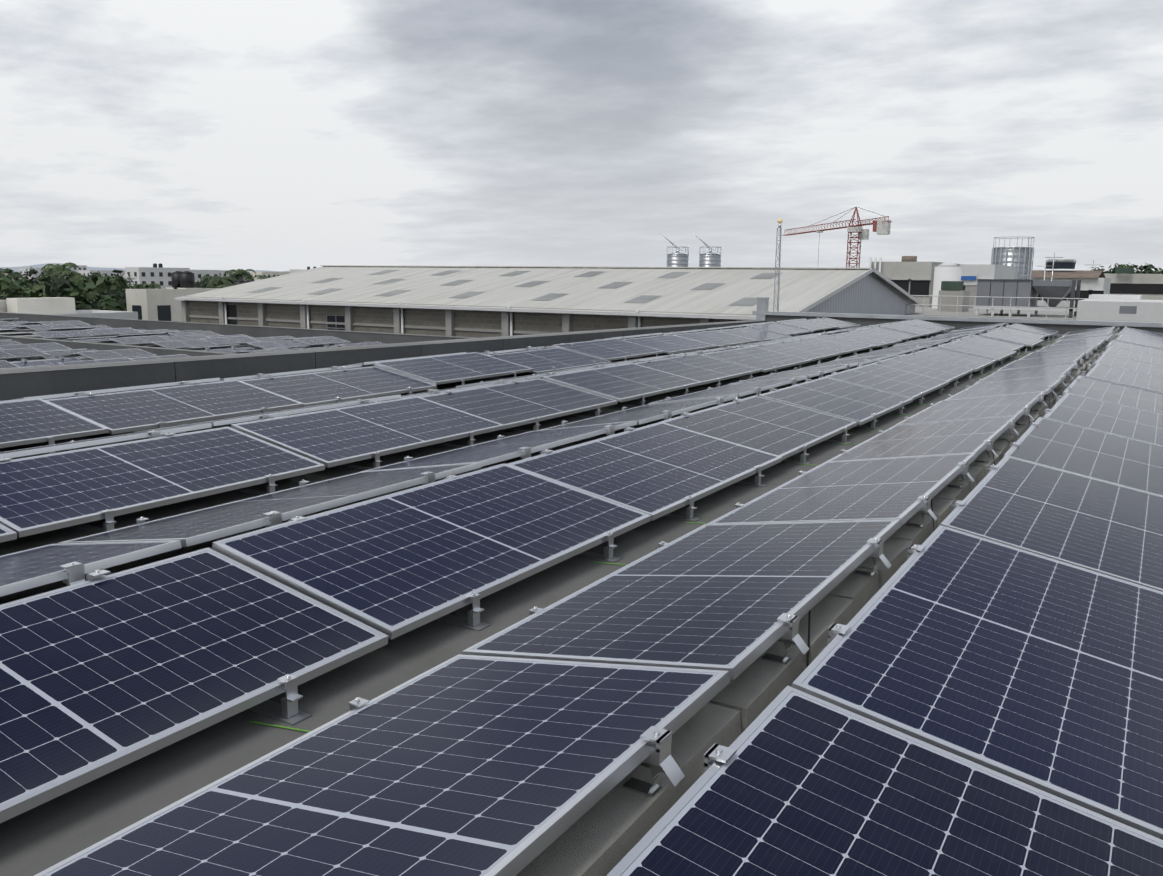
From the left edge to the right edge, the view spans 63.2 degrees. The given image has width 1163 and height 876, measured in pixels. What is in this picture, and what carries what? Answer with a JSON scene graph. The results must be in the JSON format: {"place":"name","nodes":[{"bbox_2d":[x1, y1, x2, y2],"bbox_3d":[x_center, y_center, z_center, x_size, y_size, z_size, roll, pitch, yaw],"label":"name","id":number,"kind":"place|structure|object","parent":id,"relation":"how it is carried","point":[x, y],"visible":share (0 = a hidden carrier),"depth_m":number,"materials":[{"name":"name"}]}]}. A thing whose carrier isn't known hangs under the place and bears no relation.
{"place":"outdoors","nodes":[
{"label":"outdoors","id":0,"kind":"place"},
{"bbox_2d":[0,327,1085,875],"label":"roof slab","id":1,"kind":"structure","parent":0,"point":[52,833],"depth_m":3.84,"materials":[{"name":"grey paint"}]},
{"bbox_2d":[0,320,765,400],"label":"kerb wall","id":2,"kind":"structure","parent":1,"relation":"on","point":[17,383],"depth_m":13.31,"materials":[{"name":"concrete"}]},
{"bbox_2d":[1,332,1118,875],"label":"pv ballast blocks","id":3,"kind":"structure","parent":1,"relation":"on","point":[609,830],"depth_m":2.91,"materials":[{"name":"concrete"}]},
{"bbox_2d":[0,317,1121,797],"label":"mounting brackets","id":4,"kind":"object","parent":1,"relation":"on","point":[286,711],"visible":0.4,"depth_m":4.54,"materials":[{"name":"metal"}]},
{"bbox_2d":[0,398,108,447],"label":"solar panel","id":5,"kind":"object","parent":4,"relation":"in","point":[30,421],"visible":0.96,"depth_m":7.85,"materials":[{"name":"blue glass"}]},
{"bbox_2d":[0,540,181,596],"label":"solar panel","id":6,"kind":"object","parent":4,"relation":"attached to","point":[28,569],"visible":0.89,"depth_m":4.01,"materials":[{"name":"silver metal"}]},
{"bbox_2d":[0,423,211,458],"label":"solar panel","id":7,"kind":"object","parent":4,"relation":"attached to","point":[65,446],"visible":0.94,"depth_m":6.57,"materials":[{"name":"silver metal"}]},
{"bbox_2d":[13,378,219,399],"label":"solar panel","id":8,"kind":"object","parent":4,"relation":"attached to","point":[106,391],"visible":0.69,"depth_m":9.46,"materials":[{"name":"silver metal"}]},
{"bbox_2d":[0,427,324,537],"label":"solar panel","id":9,"kind":"object","parent":4,"relation":"in","point":[47,492],"visible":0.96,"depth_m":5.87,"materials":[{"name":"blue glass"}]},
{"bbox_2d":[45,380,303,433],"bbox_3d":[-3.847,-0.330,9.107,1.038,0.038,2.094,18,17,29],"label":"solar panel","id":10,"kind":"object","parent":4,"relation":"in","point":[126,411],"visible":0.88,"depth_m":8.96,"materials":[{"name":"blue glass"}]},
{"bbox_2d":[0,548,388,822],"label":"solar panel","id":11,"kind":"object","parent":4,"relation":"attached to","point":[102,676],"visible":0.94,"depth_m":3.15,"materials":[{"name":"blue glass"}]},
{"bbox_2d":[134,394,400,432],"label":"solar panel","id":12,"kind":"object","parent":4,"relation":"on","point":[277,413],"visible":0.85,"depth_m":8.05,"materials":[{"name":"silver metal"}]},
{"bbox_2d":[58,462,480,546],"bbox_3d":[-1.615,0.354,5.301,1.038,0.035,2.094,-5,5,33],"label":"solar panel","id":13,"kind":"object","parent":4,"relation":"attached to","point":[191,528],"visible":0.85,"depth_m":5.03,"materials":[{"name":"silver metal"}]},
{"bbox_2d":[209,364,361,382],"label":"solar panel","id":14,"kind":"object","parent":4,"relation":"attached to","point":[289,373],"visible":0.38,"depth_m":11.21,"materials":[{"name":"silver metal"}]},
{"bbox_2d":[240,366,436,406],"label":"solar panel","id":15,"kind":"object","parent":4,"relation":"in","point":[316,388],"visible":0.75,"depth_m":10.76,"materials":[{"name":"blue glass"}]},
{"bbox_2d":[231,396,504,467],"bbox_3d":[-1.665,-0.092,7.774,1.038,0.038,2.094,18,17,29],"label":"solar panel","id":16,"kind":"object","parent":4,"relation":"in","point":[336,437],"visible":0.94,"depth_m":7.58,"materials":[{"name":"blue glass"}]},
{"bbox_2d":[34,654,729,875],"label":"solar panel","id":17,"kind":"object","parent":4,"relation":"attached to","point":[465,765],"visible":0.94,"depth_m":2.33,"materials":[{"name":"blue glass"}]},
{"bbox_2d":[325,378,525,409],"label":"solar panel","id":18,"kind":"object","parent":4,"relation":"attached to","point":[453,389],"visible":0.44,"depth_m":9.91,"materials":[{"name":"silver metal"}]},
{"bbox_2d":[212,463,650,639],"bbox_3d":[-0.595,0.456,4.674,1.038,0.036,2.094,18,17,29],"label":"solar panel","id":19,"kind":"object","parent":4,"relation":"attached to","point":[394,565],"visible":0.96,"depth_m":4.39,"materials":[{"name":"blue glass"}]},
{"bbox_2d":[374,352,533,384],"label":"solar panel","id":20,"kind":"object","parent":4,"relation":"in","point":[442,369],"visible":1,"depth_m":12.48,"materials":[{"name":"blue glass"}]},
{"bbox_2d":[361,421,636,471],"bbox_3d":[-0.534,0.061,7.072,1.038,0.036,2.094,-5,5,32],"label":"solar panel","id":21,"kind":"object","parent":4,"relation":"attached to","point":[494,451],"visible":0.77,"depth_m":6.87,"materials":[{"name":"blue glass"}]},
{"bbox_2d":[421,378,617,429],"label":"solar panel","id":22,"kind":"object","parent":4,"relation":"in","point":[513,404],"visible":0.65,"depth_m":9.44,"materials":[{"name":"blue glass"}]},
{"bbox_2d":[456,363,615,386],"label":"solar panel","id":23,"kind":"object","parent":4,"relation":"attached to","point":[527,377],"visible":0.65,"depth_m":11.43,"materials":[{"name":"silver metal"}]},
{"bbox_2d":[488,348,610,373],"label":"solar panel","id":24,"kind":"object","parent":4,"relation":"attached to","point":[542,361],"visible":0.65,"depth_m":14.39,"materials":[{"name":"blue glass"}]},
{"bbox_2d":[553,338,664,360],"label":"solar panel","id":25,"kind":"object","parent":4,"relation":"in","point":[612,349],"visible":1,"depth_m":16.05,"materials":[{"name":"blue glass"}]},
{"bbox_2d":[543,363,702,401],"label":"solar panel","id":26,"kind":"object","parent":4,"relation":"in","point":[625,382],"visible":0.94,"depth_m":11.15,"materials":[{"name":"blue glass"}]},
{"bbox_2d":[541,395,737,429],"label":"solar panel","id":27,"kind":"object","parent":4,"relation":"attached to","point":[643,414],"visible":0.67,"depth_m":8.71,"materials":[{"name":"blue glass"}]},
{"bbox_2d":[508,422,781,520],"bbox_3d":[0.518,0.169,6.456,1.038,0.035,2.094,18,17,29],"label":"solar panel","id":28,"kind":"object","parent":4,"relation":"attached to","point":[657,470],"visible":0.81,"depth_m":6.26,"materials":[{"name":"blue glass"}]},
{"bbox_2d":[623,334,716,353],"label":"solar panel","id":29,"kind":"object","parent":4,"relation":"in","point":[670,344],"visible":0.79,"depth_m":17.91,"materials":[{"name":"blue glass"}]},
{"bbox_2d":[462,519,900,679],"bbox_3d":[0.561,0.593,3.970,1.038,0.035,2.094,-5,5,32],"label":"solar panel","id":30,"kind":"object","parent":4,"relation":"attached to","point":[723,597],"visible":0.79,"depth_m":3.65,"materials":[{"name":"blue glass"}]},
{"bbox_2d":[634,354,759,384],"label":"solar panel","id":31,"kind":"object","parent":4,"relation":"in","point":[703,369],"visible":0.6,"depth_m":13.05,"materials":[{"name":"blue glass"}]},
{"bbox_2d":[675,330,757,347],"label":"solar panel","id":32,"kind":"object","parent":4,"relation":"in","point":[717,338],"visible":0.96,"depth_m":19.68,"materials":[{"name":"blue glass"}]},
{"bbox_2d":[648,376,806,403],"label":"solar panel","id":33,"kind":"object","parent":4,"relation":"attached to","point":[741,389],"visible":0.92,"depth_m":10.41,"materials":[{"name":"blue glass"}]},
{"bbox_2d":[718,327,791,341],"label":"solar panel","id":34,"kind":"object","parent":4,"relation":"in","point":[759,335],"visible":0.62,"depth_m":21.46,"materials":[{"name":"blue glass"}]},
{"bbox_2d":[701,346,810,371],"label":"solar panel","id":35,"kind":"object","parent":4,"relation":"in","point":[763,360],"visible":0.88,"depth_m":14.76,"materials":[{"name":"blue glass"}]},
{"bbox_2d":[661,396,857,459],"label":"solar panel","id":36,"kind":"object","parent":4,"relation":"attached to","point":[780,429],"visible":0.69,"depth_m":8.09,"materials":[{"name":"blue glass"}]},
{"bbox_2d":[746,322,813,335],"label":"solar panel","id":37,"kind":"object","parent":4,"relation":"in","point":[781,328],"visible":0.92,"depth_m":23.22,"materials":[{"name":"blue glass"}]},
{"bbox_2d":[728,362,857,384],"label":"solar panel","id":38,"kind":"object","parent":4,"relation":"attached to","point":[810,372],"visible":0.81,"depth_m":12.22,"materials":[{"name":"glass"}]},
{"bbox_2d":[754,340,844,360],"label":"solar panel","id":39,"kind":"object","parent":4,"relation":"in","point":[811,352],"visible":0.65,"depth_m":16.63,"materials":[{"name":"blue glass"}]},
{"bbox_2d":[776,319,838,330],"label":"solar panel","id":40,"kind":"object","parent":4,"relation":"on","point":[810,324],"visible":0.94,"depth_m":24.97,"materials":[{"name":"blue glass"}]},
{"bbox_2d":[795,335,875,353],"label":"solar panel","id":41,"kind":"object","parent":4,"relation":"in","point":[846,346],"visible":0.85,"depth_m":18.35,"materials":[{"name":"blue glass"}]},
{"bbox_2d":[759,377,912,424],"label":"solar panel","id":42,"kind":"object","parent":4,"relation":"attached to","point":[859,404],"visible":0.92,"depth_m":9.84,"materials":[{"name":"blue glass"}]},
{"bbox_2d":[707,453,976,525],"bbox_3d":[1.669,0.301,5.751,1.038,0.036,2.094,-5,5,32],"label":"solar panel","id":43,"kind":"object","parent":4,"relation":"attached to","point":[882,489],"visible":0.77,"depth_m":5.54,"materials":[{"name":"blue glass"}]},
{"bbox_2d":[800,353,896,368],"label":"solar panel","id":44,"kind":"object","parent":4,"relation":"attached to","point":[862,361],"visible":0.71,"depth_m":14.19,"materials":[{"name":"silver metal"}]},
{"bbox_2d":[832,331,901,346],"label":"solar panel","id":45,"kind":"object","parent":4,"relation":"in","point":[872,339],"visible":0.79,"depth_m":20.19,"materials":[{"name":"blue glass"}]},
{"bbox_2d":[832,345,925,360],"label":"solar panel","id":46,"kind":"object","parent":4,"relation":"attached to","point":[892,351],"visible":0.71,"depth_m":15.80,"materials":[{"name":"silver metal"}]},
{"bbox_2d":[607,685,1162,875],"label":"solar panel","id":47,"kind":"object","parent":4,"relation":"attached to","point":[799,783],"visible":1,"depth_m":2.18,"materials":[{"name":"blue glass"}]},
{"bbox_2d":[825,363,949,399],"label":"solar panel","id":48,"kind":"object","parent":4,"relation":"attached to","point":[894,381],"visible":0.79,"depth_m":11.66,"materials":[{"name":"blue glass"}]},
{"bbox_2d":[854,326,920,340],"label":"solar panel","id":49,"kind":"object","parent":4,"relation":"in","point":[889,333],"visible":0.83,"depth_m":21.94,"materials":[{"name":"blue glass"}]},
{"bbox_2d":[880,323,940,335],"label":"solar panel","id":50,"kind":"object","parent":4,"relation":"in","point":[914,329],"visible":0.98,"depth_m":23.60,"materials":[{"name":"blue glass"}]},
{"bbox_2d":[826,415,1017,461],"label":"solar panel","id":51,"kind":"object","parent":4,"relation":"attached to","point":[941,438],"visible":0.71,"depth_m":7.37,"materials":[{"name":"blue glass"}]},
{"bbox_2d":[873,354,973,382],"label":"solar panel","id":52,"kind":"object","parent":4,"relation":"attached to","point":[928,367],"visible":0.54,"depth_m":13.55,"materials":[{"name":"blue glass"}]},
{"bbox_2d":[907,347,997,371],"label":"solar panel","id":53,"kind":"object","parent":4,"relation":"attached to","point":[962,359],"visible":0.88,"depth_m":15.25,"materials":[{"name":"blue glass"}]},
{"bbox_2d":[896,391,1044,424],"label":"solar panel","id":54,"kind":"object","parent":4,"relation":"attached to","point":[981,407],"visible":0.83,"depth_m":9.17,"materials":[{"name":"blue glass"}]},
{"bbox_2d":[937,340,1016,360],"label":"solar panel","id":55,"kind":"object","parent":4,"relation":"attached to","point":[982,350],"visible":0.88,"depth_m":16.96,"materials":[{"name":"blue glass"}]},
{"bbox_2d":[792,525,1162,839],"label":"solar panel","id":56,"kind":"object","parent":4,"relation":"attached to","point":[1043,673],"visible":0.81,"depth_m":3.02,"materials":[{"name":"blue glass"}]},
{"bbox_2d":[955,334,1024,350],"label":"solar panel","id":57,"kind":"object","parent":4,"relation":"attached to","point":[1002,344],"visible":0.71,"depth_m":18.95,"materials":[{"name":"blue glass"}]},
{"bbox_2d":[945,375,1065,399],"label":"solar panel","id":58,"kind":"object","parent":4,"relation":"attached to","point":[1016,386],"visible":0.85,"depth_m":10.99,"materials":[{"name":"blue glass"}]},
{"bbox_2d":[980,330,1043,346],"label":"solar panel","id":59,"kind":"object","parent":4,"relation":"attached to","point":[1014,338],"visible":0.98,"depth_m":20.45,"materials":[{"name":"blue glass"}]},
{"bbox_2d":[974,362,1076,383],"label":"solar panel","id":60,"kind":"object","parent":4,"relation":"attached to","point":[1032,372],"visible":0.77,"depth_m":12.77,"materials":[{"name":"blue glass"}]},
{"bbox_2d":[997,353,1084,370],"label":"solar panel","id":61,"kind":"object","parent":4,"relation":"attached to","point":[1050,360],"visible":0.81,"depth_m":14.55,"materials":[{"name":"blue glass"}]},
{"bbox_2d":[940,456,1162,591],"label":"solar panel","id":62,"kind":"object","parent":4,"relation":"attached to","point":[1102,527],"visible":0.83,"depth_m":4.92,"materials":[{"name":"blue glass"}]},
{"bbox_2d":[1019,345,1095,359],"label":"solar panel","id":63,"kind":"object","parent":4,"relation":"attached to","point":[1066,351],"visible":0.79,"depth_m":16.39,"materials":[{"name":"blue glass"}]},
{"bbox_2d":[1003,417,1162,495],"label":"solar panel","id":64,"kind":"object","parent":4,"relation":"attached to","point":[1114,459],"visible":0.79,"depth_m":6.78,"materials":[{"name":"blue glass"}]},
{"bbox_2d":[1043,393,1162,445],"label":"solar panel","id":65,"kind":"object","parent":4,"relation":"attached to","point":[1113,418],"visible":0.77,"depth_m":8.58,"materials":[{"name":"blue glass"}]},
{"bbox_2d":[1062,375,1162,414],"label":"solar panel","id":66,"kind":"object","parent":4,"relation":"attached to","point":[1121,394],"visible":0.81,"depth_m":10.40,"materials":[{"name":"blue glass"}]},
{"bbox_2d":[1085,363,1162,392],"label":"solar panel","id":67,"kind":"object","parent":4,"relation":"attached to","point":[1136,379],"visible":0.81,"depth_m":12.12,"materials":[{"name":"blue glass"}]},
{"bbox_2d":[1094,354,1162,376],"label":"solar panel","id":68,"kind":"object","parent":4,"relation":"attached to","point":[1131,364],"visible":0.9,"depth_m":14.03,"materials":[{"name":"blue glass"}]},
{"bbox_2d":[1102,346,1162,365],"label":"solar panel","id":69,"kind":"object","parent":4,"relation":"attached to","point":[1135,355],"visible":0.77,"depth_m":15.79,"materials":[{"name":"blue glass"}]},
{"bbox_2d":[1106,340,1162,355],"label":"solar panel","id":70,"kind":"object","parent":4,"relation":"attached to","point":[1139,348],"visible":0.79,"depth_m":17.61,"materials":[{"name":"blue glass"}]},
{"bbox_2d":[752,311,1162,333],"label":"upstand wall","id":71,"kind":"structure","parent":1,"relation":"on","point":[1060,326],"depth_m":27.15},
{"bbox_2d":[175,265,922,337],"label":"warehouse building","id":72,"kind":"structure","parent":0,"point":[477,301],"depth_m":42.31,"materials":[{"name":"metal"}]},
{"bbox_2d":[0,0,1162,273],"label":"sky","id":73,"kind":"structure","parent":0,"point":[268,135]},
{"label":"ground","id":74,"kind":"structure","parent":0,"visible":0},
{"bbox_2d":[8,310,137,318],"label":"white block","id":75,"kind":"structure","parent":74,"relation":"on","point":[111,314],"depth_m":65.12,"materials":[{"name":"paint"}]},
{"bbox_2d":[6,297,75,313],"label":"rooftop structure","id":76,"kind":"object","parent":75,"relation":"on","point":[55,305],"visible":0.57,"depth_m":65.19,"materials":[{"name":"beige paint"}]},
{"bbox_2d":[123,263,189,288],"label":"white apartment","id":77,"kind":"structure","parent":74,"relation":"on","point":[161,276],"depth_m":293.78,"materials":[{"name":"paint"}]},
{"bbox_2d":[125,271,219,321],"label":"cream house","id":78,"kind":"structure","parent":74,"relation":"on","point":[156,304],"depth_m":78.55,"materials":[{"name":"paint"}]},
{"bbox_2d":[0,262,1162,310],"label":"trees","id":79,"kind":"object","parent":74,"relation":"on","point":[96,291],"visible":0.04,"depth_m":94.91,"materials":[{"name":"green plant"}]},
{"bbox_2d":[660,233,688,266],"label":"grain silo","id":80,"kind":"object","parent":74,"relation":"on","point":[677,258],"visible":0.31,"depth_m":114.34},
{"bbox_2d":[692,233,721,266],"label":"grain silo","id":81,"kind":"object","parent":74,"relation":"on","point":[710,258],"visible":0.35,"depth_m":113.92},
{"bbox_2d":[773,219,781,310],"bbox_3d":[6.526,0.356,32.386,0.800,15.373,0.800,7,11,31],"label":"lattice mast","id":82,"kind":"object","parent":74,"relation":"on","point":[779,221],"visible":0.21,"depth_m":31.36,"materials":[{"name":"metal"}]},
{"bbox_2d":[782,207,891,267],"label":"tower crane","id":83,"kind":"object","parent":74,"relation":"on","point":[881,227],"visible":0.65,"depth_m":187.77,"materials":[{"name":"red"}]},
{"bbox_2d":[869,256,959,306],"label":"building","id":84,"kind":"structure","parent":74,"relation":"on","point":[910,275],"depth_m":66.95,"materials":[{"name":"grey"}]},
{"bbox_2d":[932,263,1014,311],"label":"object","id":85,"kind":"object","parent":74,"relation":"on","point":[951,279],"visible":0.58,"depth_m":57.52,"materials":[{"name":"white paint"}]},
{"bbox_2d":[904,307,1075,319],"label":"low concrete annex","id":86,"kind":"object","parent":74,"relation":"on","point":[1053,315],"depth_m":49.45,"materials":[{"name":"grey"}]},
{"bbox_2d":[906,279,1145,318],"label":"railing","id":87,"kind":"object","parent":86,"relation":"on","point":[1010,295],"visible":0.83,"depth_m":46.58,"materials":[{"name":"grey metal"}]},
{"bbox_2d":[991,237,1034,279],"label":"storage tank","id":88,"kind":"object","parent":74,"relation":"on","point":[1020,259],"visible":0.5,"depth_m":79.40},
{"bbox_2d":[1032,259,1110,306],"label":"building","id":89,"kind":"structure","parent":74,"relation":"on","point":[1095,282],"depth_m":106.97,"materials":[{"name":"white paint"}]},
{"bbox_2d":[1076,294,1162,322],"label":"rooftop structure","id":90,"kind":"object","parent":74,"relation":"on","point":[1113,307],"visible":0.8,"depth_m":37.27,"materials":[{"name":"paint"}]},
{"bbox_2d":[1104,268,1162,299],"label":"building","id":91,"kind":"structure","parent":74,"relation":"on","point":[1148,286],"depth_m":140.63,"materials":[{"name":"concrete"}]},
{"bbox_3d":[-38.943,1.883,35.151,79.660,10.506,40.850,7,11,31],"label":"lower roof slab","id":92,"kind":"object","parent":74,"relation":"on","visible":0},
{"bbox_2d":[0,348,49,358],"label":"solar panel","id":93,"kind":"object","parent":92,"relation":"on","point":[17,353],"visible":1,"depth_m":30.20,"materials":[{"name":"blue glass"}]},
{"bbox_2d":[0,342,70,350],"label":"solar panel","id":94,"kind":"object","parent":92,"relation":"on","point":[53,346],"visible":0.71,"depth_m":33.21,"materials":[{"name":"blue glass"}]},
{"bbox_2d":[31,330,94,338],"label":"solar panel","id":95,"kind":"object","parent":92,"relation":"on","point":[61,334],"visible":0.98,"depth_m":39.09,"materials":[{"name":"blue glass"}]},
{"bbox_2d":[84,328,142,335],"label":"solar panel","id":96,"kind":"object","parent":92,"relation":"on","point":[111,331],"visible":1,"depth_m":40.90,"materials":[{"name":"blue glass"}]},
{"bbox_2d":[77,348,156,359],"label":"solar panel","id":97,"kind":"object","parent":92,"relation":"on","point":[118,353],"visible":0.83,"depth_m":30.29,"materials":[{"name":"blue glass"}]},
{"bbox_2d":[109,336,171,344],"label":"solar panel","id":98,"kind":"object","parent":92,"relation":"on","point":[136,340],"visible":0.83,"depth_m":36.44,"materials":[{"name":"blue glass"}]},
{"bbox_2d":[151,339,217,348],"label":"solar panel","id":99,"kind":"object","parent":92,"relation":"on","point":[178,344],"visible":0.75,"depth_m":35.22,"materials":[{"name":"blue glass"}]},
{"bbox_2d":[201,336,261,344],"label":"solar panel","id":100,"kind":"object","parent":92,"relation":"on","point":[231,340],"visible":0.85,"depth_m":36.96,"materials":[{"name":"blue glass"}]},
{"bbox_2d":[0,312,475,356],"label":"solar panels","id":101,"kind":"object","parent":92,"relation":"on","point":[352,337],"depth_m":41.48,"materials":[{"name":"glass"}]},
{"bbox_2d":[204,341,368,351],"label":"mounting brackets","id":102,"kind":"object","parent":92,"relation":"on","point":[208,347],"visible":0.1,"depth_m":34.70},
{"bbox_2d":[247,340,309,348],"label":"solar panel","id":103,"kind":"object","parent":102,"relation":"on","point":[279,344],"visible":0.96,"depth_m":35.73,"materials":[{"name":"blue glass"}]},
{"bbox_2d":[292,336,350,345],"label":"solar panel","id":104,"kind":"object","parent":102,"relation":"on","point":[321,340],"visible":1,"depth_m":37.47,"materials":[{"name":"blue glass"}]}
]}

